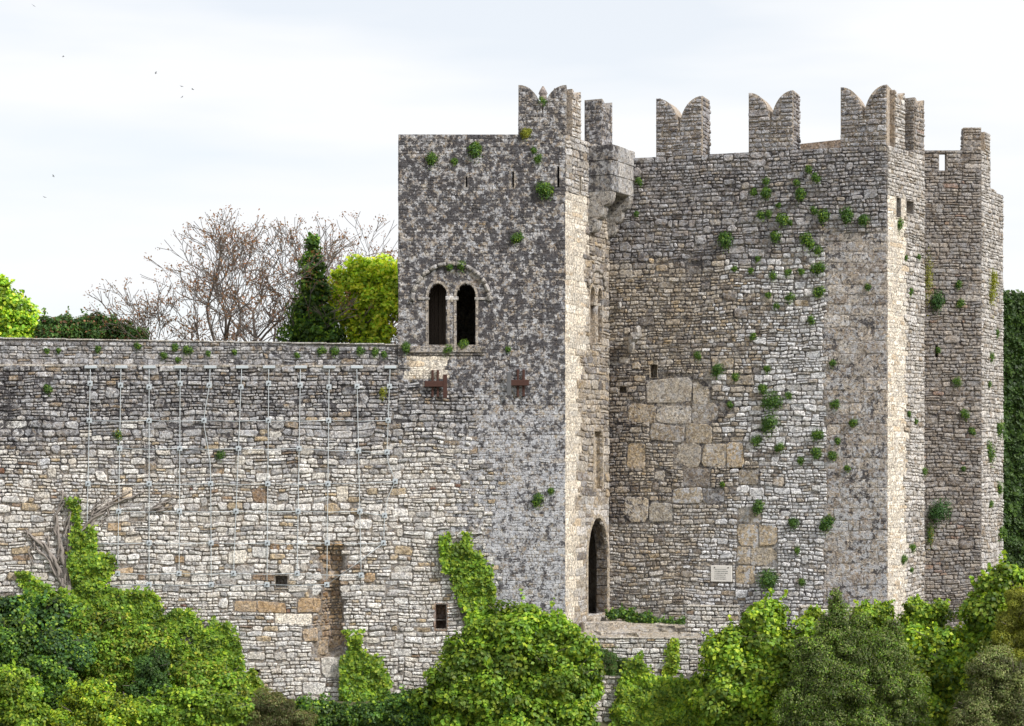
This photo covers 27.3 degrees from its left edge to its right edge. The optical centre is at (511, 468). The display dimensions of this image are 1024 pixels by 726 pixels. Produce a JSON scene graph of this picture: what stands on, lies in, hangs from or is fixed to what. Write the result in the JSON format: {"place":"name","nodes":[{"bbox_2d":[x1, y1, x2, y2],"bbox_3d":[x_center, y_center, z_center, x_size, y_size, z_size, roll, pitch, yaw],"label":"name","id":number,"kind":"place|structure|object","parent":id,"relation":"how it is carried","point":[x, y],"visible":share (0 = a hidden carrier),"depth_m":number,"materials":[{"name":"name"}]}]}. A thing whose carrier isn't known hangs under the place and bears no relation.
{"place":"outdoors","nodes":[
{"label":"outdoors","id":0,"kind":"place"},
{"bbox_2d":[285,700,655,725],"bbox_3d":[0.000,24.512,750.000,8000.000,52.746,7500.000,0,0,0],"label":"ground","id":1,"kind":"structure","parent":0,"point":[603,723],"depth_m":79.36,"materials":[{"name":"soil"}]},
{"bbox_2d":[0,274,43,337],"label":"round tree","id":2,"kind":"object","parent":1,"relation":"on","point":[18,319],"visible":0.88,"depth_m":89.62,"materials":[{"name":"green plant"}]},
{"bbox_2d":[0,655,52,725],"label":"leafy bush","id":3,"kind":"object","parent":1,"relation":"on","point":[20,704],"visible":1,"depth_m":74.74,"materials":[{"name":"green plant"}]},
{"bbox_2d":[0,615,81,725],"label":"leafy bush","id":4,"kind":"object","parent":1,"relation":"on","point":[17,635],"visible":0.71,"depth_m":75.99,"materials":[{"name":"green plant"}]},
{"bbox_2d":[0,589,86,630],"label":"dark shrub","id":5,"kind":"object","parent":1,"relation":"on","point":[42,608],"visible":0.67,"depth_m":77.65,"materials":[{"name":"green plant"}]},
{"bbox_2d":[23,619,98,673],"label":"dark shrub","id":6,"kind":"object","parent":1,"relation":"on","point":[67,648],"visible":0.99,"depth_m":76.18,"materials":[{"name":"green plant"}]},
{"bbox_2d":[32,304,149,339],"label":"ivy hedge","id":7,"kind":"object","parent":1,"relation":"on","point":[66,325],"visible":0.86,"depth_m":88.57,"materials":[{"name":"green plant"}]},
{"bbox_2d":[48,675,143,725],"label":"leafy bush","id":8,"kind":"object","parent":1,"relation":"on","point":[94,702],"visible":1,"depth_m":74.75,"materials":[{"name":"green plant"}]},
{"bbox_2d":[121,640,173,699],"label":"dark shrub","id":9,"kind":"object","parent":1,"relation":"on","point":[150,671],"visible":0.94,"depth_m":76.05,"materials":[{"name":"green plant"}]},
{"bbox_2d":[63,600,251,696],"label":"leafy bush","id":10,"kind":"object","parent":1,"relation":"on","point":[119,645],"visible":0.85,"depth_m":77.15,"materials":[{"name":"green plant"}]},
{"bbox_2d":[125,675,254,725],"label":"leafy bush","id":11,"kind":"object","parent":1,"relation":"on","point":[191,706],"visible":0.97,"depth_m":75.39,"materials":[{"name":"green plant"}]},
{"bbox_2d":[0,337,397,700],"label":"curtain wall","id":12,"kind":"structure","parent":1,"relation":"on","point":[293,638],"depth_m":79.67,"materials":[{"name":"stone"}]},
{"bbox_2d":[43,384,52,396],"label":"wall plant","id":13,"kind":"object","parent":12,"relation":"attached to","point":[46,388],"depth_m":79.25,"materials":[{"name":"green plant"}]},
{"bbox_2d":[14,496,164,627],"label":"climbing ivy","id":14,"kind":"object","parent":12,"relation":"attached to","point":[94,579],"visible":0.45,"depth_m":79.21,"materials":[{"name":"green plant"}]},
{"bbox_2d":[23,490,175,600],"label":"dead vine","id":15,"kind":"object","parent":12,"relation":"attached to","point":[62,577],"visible":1,"depth_m":79.25,"materials":[{"name":"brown plant"}]},
{"bbox_2d":[112,428,122,443],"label":"wall plant","id":16,"kind":"object","parent":12,"relation":"attached to","point":[118,433],"depth_m":79.36,"materials":[{"name":"green plant"}]},
{"bbox_2d":[182,345,193,355],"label":"wall plant","id":17,"kind":"object","parent":12,"relation":"attached to","point":[188,349],"depth_m":79.62,"materials":[{"name":"green plant"}]},
{"bbox_2d":[160,607,244,675],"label":"leafy bush","id":18,"kind":"object","parent":12,"relation":"attached to","point":[229,647],"visible":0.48,"depth_m":79.40,"materials":[{"name":"green plant"}]},
{"bbox_2d":[215,450,225,462],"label":"wall plant","id":19,"kind":"object","parent":12,"relation":"attached to","point":[219,454],"depth_m":79.56,"materials":[{"name":"green plant"}]},
{"bbox_2d":[84,365,397,586],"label":"cable net","id":20,"kind":"object","parent":12,"relation":"attached to","point":[238,448],"visible":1,"depth_m":79.61,"materials":[{"name":"metal"}]},
{"bbox_2d":[244,667,266,697],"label":"climbing ivy","id":21,"kind":"object","parent":12,"relation":"attached to","point":[256,682],"visible":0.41,"depth_m":79.47,"materials":[{"name":"green plant"}]},
{"bbox_2d":[338,628,393,701],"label":"climbing ivy","id":22,"kind":"object","parent":12,"relation":"attached to","point":[354,662],"visible":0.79,"depth_m":79.67,"materials":[{"name":"green plant"}]},
{"bbox_2d":[378,387,386,400],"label":"wall plant","id":23,"kind":"object","parent":12,"relation":"attached to","point":[382,393],"depth_m":79.86,"materials":[{"name":"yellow plant"}]},
{"bbox_2d":[81,208,385,341],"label":"bare tree","id":24,"kind":"object","parent":1,"relation":"on","point":[213,279],"visible":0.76,"depth_m":88.18,"materials":[{"name":"brown plant"}]},
{"bbox_2d":[140,204,397,343],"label":"bare tree","id":25,"kind":"object","parent":1,"relation":"on","point":[260,284],"visible":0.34,"depth_m":91.27,"materials":[{"name":"brown plant"}]},
{"bbox_2d":[233,685,320,725],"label":"dry shrub","id":26,"kind":"object","parent":1,"relation":"on","point":[271,709],"visible":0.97,"depth_m":75.70,"materials":[{"name":"green plant"}]},
{"bbox_2d":[276,231,347,342],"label":"conifer tree","id":27,"kind":"object","parent":1,"relation":"on","point":[305,328],"visible":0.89,"depth_m":87.66,"materials":[{"name":"green plant"}]},
{"bbox_2d":[277,210,397,342],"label":"bare tree","id":28,"kind":"object","parent":1,"relation":"on","point":[352,245],"visible":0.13,"depth_m":95.02,"materials":[{"name":"brown plant"}]},
{"bbox_2d":[326,252,397,343],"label":"lime tree","id":29,"kind":"object","parent":1,"relation":"on","point":[367,279],"visible":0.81,"depth_m":88.63,"materials":[{"name":"green plant"}]},
{"bbox_2d":[294,684,431,725],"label":"bush","id":30,"kind":"object","parent":1,"relation":"on","point":[394,709],"visible":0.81,"depth_m":77.43,"materials":[{"name":"green plant"}]},
{"bbox_2d":[406,588,605,725],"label":"round bush","id":31,"kind":"object","parent":1,"relation":"on","point":[523,664],"visible":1,"depth_m":76.44,"materials":[{"name":"green plant"}]},
{"bbox_2d":[388,85,634,692],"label":"gate tower","id":32,"kind":"structure","parent":1,"relation":"on","point":[483,457],"depth_m":80.00,"materials":[{"name":"stone"}]},
{"bbox_2d":[401,341,410,354],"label":"wall plant","id":33,"kind":"object","parent":32,"relation":"attached to","point":[405,345],"depth_m":79.88,"materials":[{"name":"green plant"}]},
{"bbox_2d":[425,151,437,169],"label":"wall plant","id":34,"kind":"object","parent":32,"relation":"attached to","point":[431,158],"depth_m":79.86,"materials":[{"name":"green plant"}]},
{"bbox_2d":[424,370,446,397],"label":"wall anchor","id":35,"kind":"object","parent":32,"relation":"attached to","point":[432,383],"depth_m":79.78,"materials":[{"name":"metal"}]},
{"bbox_2d":[433,603,448,630],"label":"low window","id":36,"kind":"structure","parent":32,"relation":"in","point":[440,610],"depth_m":80.81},
{"bbox_2d":[409,261,492,355],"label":"twin window","id":37,"kind":"structure","parent":32,"relation":"in","point":[430,349],"depth_m":79.98,"materials":[{"name":"stone"}]},
{"bbox_2d":[438,531,496,625],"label":"climbing ivy","id":38,"kind":"object","parent":32,"relation":"attached to","point":[470,582],"visible":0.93,"depth_m":79.74,"materials":[{"name":"green plant"}]},
{"bbox_2d":[467,141,482,163],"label":"wall plant","id":39,"kind":"object","parent":32,"relation":"attached to","point":[475,148],"depth_m":79.84,"materials":[{"name":"green plant"}]},
{"bbox_2d":[510,232,523,245],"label":"wall plant","id":40,"kind":"object","parent":32,"relation":"attached to","point":[518,238],"depth_m":79.86,"materials":[{"name":"green plant"}]},
{"bbox_2d":[507,369,528,396],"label":"wall anchor","id":41,"kind":"object","parent":32,"relation":"attached to","point":[523,382],"depth_m":79.78,"materials":[{"name":"metal"}]},
{"bbox_2d":[520,128,531,138],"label":"wall plant","id":42,"kind":"object","parent":32,"relation":"attached to","point":[526,132],"depth_m":79.88,"materials":[{"name":"yellow plant"}]},
{"bbox_2d":[531,493,543,509],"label":"wall plant","id":43,"kind":"object","parent":32,"relation":"attached to","point":[536,499],"depth_m":79.85,"materials":[{"name":"green plant"}]},
{"bbox_2d":[538,86,547,113],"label":"stone finial","id":44,"kind":"object","parent":32,"relation":"on","point":[543,92],"visible":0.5,"depth_m":80.83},
{"bbox_2d":[535,180,553,200],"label":"wall plant","id":45,"kind":"object","parent":32,"relation":"attached to","point":[543,189],"depth_m":79.82,"materials":[{"name":"green plant"}]},
{"bbox_2d":[587,268,606,343],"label":"side twin window","id":46,"kind":"structure","parent":32,"relation":"in","point":[594,307],"depth_m":82.46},
{"bbox_2d":[590,636,697,675],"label":"retaining wall","id":47,"kind":"structure","parent":1,"relation":"on","point":[652,648],"depth_m":79.58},
{"bbox_2d":[581,619,700,637],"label":"terrace","id":48,"kind":"structure","parent":47,"relation":"on","point":[659,629],"depth_m":80.61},
{"bbox_2d":[580,615,641,634],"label":"gate steps","id":49,"kind":"structure","parent":48,"relation":"on","point":[594,623],"depth_m":80.80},
{"bbox_2d":[605,603,686,624],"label":"terrace creeper","id":50,"kind":"object","parent":48,"relation":"on","point":[630,615],"visible":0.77,"depth_m":82.03,"materials":[{"name":"green plant"}]},
{"bbox_2d":[661,637,680,675],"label":"climbing ivy","id":51,"kind":"object","parent":47,"relation":"attached to","point":[670,665],"visible":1,"depth_m":79.30,"materials":[{"name":"green plant"}]},
{"bbox_2d":[592,675,701,725],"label":"retaining wall","id":52,"kind":"structure","parent":1,"relation":"on","point":[608,698],"depth_m":78.49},
{"bbox_2d":[592,646,632,675],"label":"terrace weed","id":53,"kind":"object","parent":52,"relation":"on","point":[612,664],"visible":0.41,"depth_m":78.99,"materials":[{"name":"green plant"}]},
{"bbox_2d":[608,650,703,725],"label":"bush","id":54,"kind":"object","parent":52,"relation":"attached to","point":[663,694],"visible":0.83,"depth_m":78.12,"materials":[{"name":"green plant"}]},
{"bbox_2d":[685,604,739,672],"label":"stub wall","id":55,"kind":"structure","parent":1,"relation":"on","point":[703,618],"depth_m":80.16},
{"bbox_2d":[677,588,817,725],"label":"leafy bush","id":56,"kind":"object","parent":1,"relation":"on","point":[744,664],"visible":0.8,"depth_m":76.16,"materials":[{"name":"green plant"}]},
{"bbox_2d":[609,85,925,626],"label":"crenellated tower","id":57,"kind":"structure","parent":1,"relation":"on","point":[681,519],"depth_m":81.60,"materials":[{"name":"stone"}]},
{"bbox_2d":[628,325,641,352],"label":"broken corbel","id":58,"kind":"object","parent":57,"relation":"attached to","point":[635,335],"visible":1,"depth_m":82.92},
{"bbox_2d":[710,363,725,380],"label":"wall plant","id":59,"kind":"object","parent":57,"relation":"attached to","point":[715,369],"depth_m":81.97,"materials":[{"name":"green plant"}]},
{"bbox_2d":[711,565,731,581],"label":"wall plaque","id":60,"kind":"object","parent":57,"relation":"attached to","point":[719,573],"depth_m":81.99,"materials":[{"name":"stone"}]},
{"bbox_2d":[717,231,733,252],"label":"wall plant","id":61,"kind":"object","parent":57,"relation":"attached to","point":[724,236],"depth_m":81.81,"materials":[{"name":"green plant"}]},
{"bbox_2d":[750,435,762,445],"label":"wall plant","id":62,"kind":"object","parent":57,"relation":"attached to","point":[756,439],"depth_m":81.46,"materials":[{"name":"green plant"}]},
{"bbox_2d":[751,499,764,518],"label":"wall plant","id":63,"kind":"object","parent":57,"relation":"attached to","point":[758,506],"depth_m":81.43,"materials":[{"name":"green plant"}]},
{"bbox_2d":[758,383,767,393],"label":"wall plant","id":64,"kind":"object","parent":57,"relation":"attached to","point":[762,388],"depth_m":81.38,"materials":[{"name":"green plant"}]},
{"bbox_2d":[760,187,771,200],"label":"wall plant","id":65,"kind":"object","parent":57,"relation":"attached to","point":[766,191],"depth_m":81.34,"materials":[{"name":"green plant"}]},
{"bbox_2d":[755,567,778,594],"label":"wall plant","id":66,"kind":"object","parent":57,"relation":"attached to","point":[767,578],"depth_m":81.18,"materials":[{"name":"green plant"}]},
{"bbox_2d":[759,412,780,438],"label":"wall plant","id":67,"kind":"object","parent":57,"relation":"attached to","point":[767,423],"depth_m":81.23,"materials":[{"name":"green plant"}]},
{"bbox_2d":[760,388,784,416],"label":"wall plant","id":68,"kind":"object","parent":57,"relation":"attached to","point":[770,400],"depth_m":81.20,"materials":[{"name":"green plant"}]},
{"bbox_2d":[770,230,781,245],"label":"wall plant","id":69,"kind":"object","parent":57,"relation":"attached to","point":[774,236],"depth_m":81.20,"materials":[{"name":"green plant"}]},
{"bbox_2d":[774,442,784,453],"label":"wall plant","id":70,"kind":"object","parent":57,"relation":"attached to","point":[778,447],"depth_m":81.19,"materials":[{"name":"green plant"}]},
{"bbox_2d":[775,213,788,227],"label":"wall plant","id":71,"kind":"object","parent":57,"relation":"attached to","point":[783,219],"depth_m":81.08,"materials":[{"name":"green plant"}]},
{"bbox_2d":[785,292,795,303],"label":"wall plant","id":72,"kind":"object","parent":57,"relation":"attached to","point":[787,298],"depth_m":81.05,"materials":[{"name":"green plant"}]},
{"bbox_2d":[788,517,799,531],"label":"wall plant","id":73,"kind":"object","parent":57,"relation":"attached to","point":[792,521],"depth_m":80.97,"materials":[{"name":"green plant"}]},
{"bbox_2d":[795,187,806,206],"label":"wall plant","id":74,"kind":"object","parent":57,"relation":"attached to","point":[800,192],"depth_m":80.86,"materials":[{"name":"green plant"}]},
{"bbox_2d":[799,231,816,253],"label":"wall plant","id":75,"kind":"object","parent":57,"relation":"attached to","point":[805,241],"depth_m":80.76,"materials":[{"name":"green plant"}]},
{"bbox_2d":[807,314,815,324],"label":"wall plant","id":76,"kind":"object","parent":57,"relation":"attached to","point":[811,320],"depth_m":80.77,"materials":[{"name":"green plant"}]},
{"bbox_2d":[810,446,821,461],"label":"wall plant","id":77,"kind":"object","parent":57,"relation":"attached to","point":[815,452],"depth_m":80.68,"materials":[{"name":"green plant"}]},
{"bbox_2d":[811,172,821,184],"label":"wall plant","id":78,"kind":"object","parent":57,"relation":"attached to","point":[814,176],"depth_m":80.71,"materials":[{"name":"green plant"}]},
{"bbox_2d":[809,260,826,280],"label":"wall plant","id":79,"kind":"object","parent":57,"relation":"attached to","point":[818,267],"depth_m":80.65,"materials":[{"name":"green plant"}]},
{"bbox_2d":[811,429,824,443],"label":"wall plant","id":80,"kind":"object","parent":57,"relation":"attached to","point":[816,436],"depth_m":80.67,"materials":[{"name":"green plant"}]},
{"bbox_2d":[813,285,825,298],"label":"wall plant","id":81,"kind":"object","parent":57,"relation":"attached to","point":[820,290],"depth_m":80.63,"materials":[{"name":"green plant"}]},
{"bbox_2d":[817,208,829,225],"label":"wall plant","id":82,"kind":"object","parent":57,"relation":"attached to","point":[822,216],"depth_m":80.57,"materials":[{"name":"green plant"}]},
{"bbox_2d":[819,514,834,533],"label":"wall plant","id":83,"kind":"object","parent":57,"relation":"attached to","point":[827,521],"depth_m":80.54,"materials":[{"name":"green plant"}]},
{"bbox_2d":[827,450,838,462],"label":"wall plant","id":84,"kind":"object","parent":57,"relation":"attached to","point":[831,455],"depth_m":80.51,"materials":[{"name":"green plant"}]},
{"bbox_2d":[829,399,839,410],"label":"wall plant","id":85,"kind":"object","parent":57,"relation":"attached to","point":[834,403],"depth_m":80.47,"materials":[{"name":"green plant"}]},
{"bbox_2d":[838,206,853,226],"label":"wall plant","id":86,"kind":"object","parent":57,"relation":"attached to","point":[847,215],"depth_m":80.25,"materials":[{"name":"green plant"}]},
{"bbox_2d":[857,214,869,226],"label":"wall plant","id":87,"kind":"object","parent":57,"relation":"attached to","point":[863,221],"depth_m":80.06,"materials":[{"name":"green plant"}]},
{"bbox_2d":[770,587,937,725],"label":"olive shrub","id":88,"kind":"object","parent":1,"relation":"on","point":[851,674],"visible":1,"depth_m":74.03,"materials":[{"name":"green plant"}]},
{"bbox_2d":[893,620,983,725],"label":"leafy bush","id":89,"kind":"object","parent":1,"relation":"on","point":[936,648],"visible":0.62,"depth_m":75.75,"materials":[{"name":"green plant"}]},
{"bbox_2d":[924,127,1003,626],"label":"tower","id":90,"kind":"structure","parent":1,"relation":"on","point":[964,223],"depth_m":87.99,"materials":[{"name":"stone"}]},
{"bbox_2d":[924,247,935,326],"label":"wall plant","id":91,"kind":"object","parent":90,"relation":"attached to","point":[928,273],"depth_m":87.87,"materials":[{"name":"green plant"}]},
{"bbox_2d":[925,518,935,549],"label":"wall plant","id":92,"kind":"object","parent":90,"relation":"attached to","point":[930,535],"depth_m":87.90,"materials":[{"name":"green plant"}]},
{"bbox_2d":[929,290,944,317],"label":"wall plant","id":93,"kind":"object","parent":90,"relation":"attached to","point":[936,300],"depth_m":87.82,"materials":[{"name":"green plant"}]},
{"bbox_2d":[927,498,952,528],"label":"wall plant","id":94,"kind":"object","parent":90,"relation":"attached to","point":[934,512],"depth_m":87.75,"materials":[{"name":"green plant"}]},
{"bbox_2d":[960,409,970,421],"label":"wall plant","id":95,"kind":"object","parent":90,"relation":"attached to","point":[964,413],"depth_m":87.87,"materials":[{"name":"green plant"}]},
{"bbox_2d":[987,440,996,467],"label":"wall plant","id":96,"kind":"object","parent":90,"relation":"attached to","point":[990,449],"depth_m":88.70,"materials":[{"name":"green plant"}]},
{"bbox_2d":[989,268,998,317],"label":"wall plant","id":97,"kind":"object","parent":90,"relation":"attached to","point":[993,284],"depth_m":89.00,"materials":[{"name":"green plant"}]},
{"bbox_2d":[997,480,1003,497],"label":"wall plant","id":98,"kind":"object","parent":90,"relation":"attached to","point":[1000,488],"depth_m":89.83,"materials":[{"name":"green plant"}]},
{"bbox_2d":[997,419,1004,440],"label":"wall plant","id":99,"kind":"object","parent":90,"relation":"attached to","point":[999,428],"depth_m":89.76,"materials":[{"name":"green plant"}]},
{"bbox_2d":[998,526,1007,545],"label":"wall plant","id":100,"kind":"object","parent":90,"relation":"attached to","point":[1003,532],"depth_m":89.99,"materials":[{"name":"green plant"}]},
{"bbox_2d":[947,637,1023,725],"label":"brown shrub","id":101,"kind":"object","parent":1,"relation":"on","point":[995,697],"visible":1,"depth_m":72.72,"materials":[{"name":"green plant"}]},
{"bbox_2d":[955,550,1023,678],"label":"leafy bush","id":102,"kind":"object","parent":1,"relation":"on","point":[978,613],"visible":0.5,"depth_m":75.75,"materials":[{"name":"green plant"}]},
{"bbox_2d":[990,583,1023,661],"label":"golden shrub","id":103,"kind":"object","parent":1,"relation":"on","point":[1009,629],"visible":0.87,"depth_m":73.74,"materials":[{"name":"green plant"}]},
{"bbox_2d":[1003,292,1023,563],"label":"wall","id":104,"kind":"structure","parent":1,"relation":"on","point":[1014,414],"depth_m":97.15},
{"bbox_2d":[1003,289,1023,568],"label":"climbing ivy","id":105,"kind":"object","parent":104,"relation":"attached to","point":[1013,460],"visible":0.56,"depth_m":96.90,"materials":[{"name":"green plant"}]},
{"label":"outer wall","id":106,"kind":"object","parent":1,"relation":"on","visible":0},
{"bbox_2d":[801,604,825,622],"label":"ivy mound","id":107,"kind":"object","parent":106,"relation":"on","point":[816,612],"visible":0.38,"depth_m":77.77,"materials":[{"name":"green plant"}]},
{"bbox_2d":[798,605,854,626],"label":"wall stub","id":108,"kind":"object","parent":106,"relation":"on","point":[802,609],"depth_m":78.36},
{"bbox_2d":[851,598,896,637],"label":"ivy mound","id":109,"kind":"object","parent":106,"relation":"on","point":[880,612],"visible":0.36,"depth_m":77.46,"materials":[{"name":"green plant"}]},
{"bbox_2d":[897,594,954,634],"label":"ivy mound","id":110,"kind":"object","parent":106,"relation":"on","point":[917,609],"visible":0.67,"depth_m":77.45,"materials":[{"name":"green plant"}]},
{"bbox_2d":[0,0,1023,343],"label":"sky","id":111,"kind":"structure","parent":0,"point":[301,108],"materials":[{"name":"white"}]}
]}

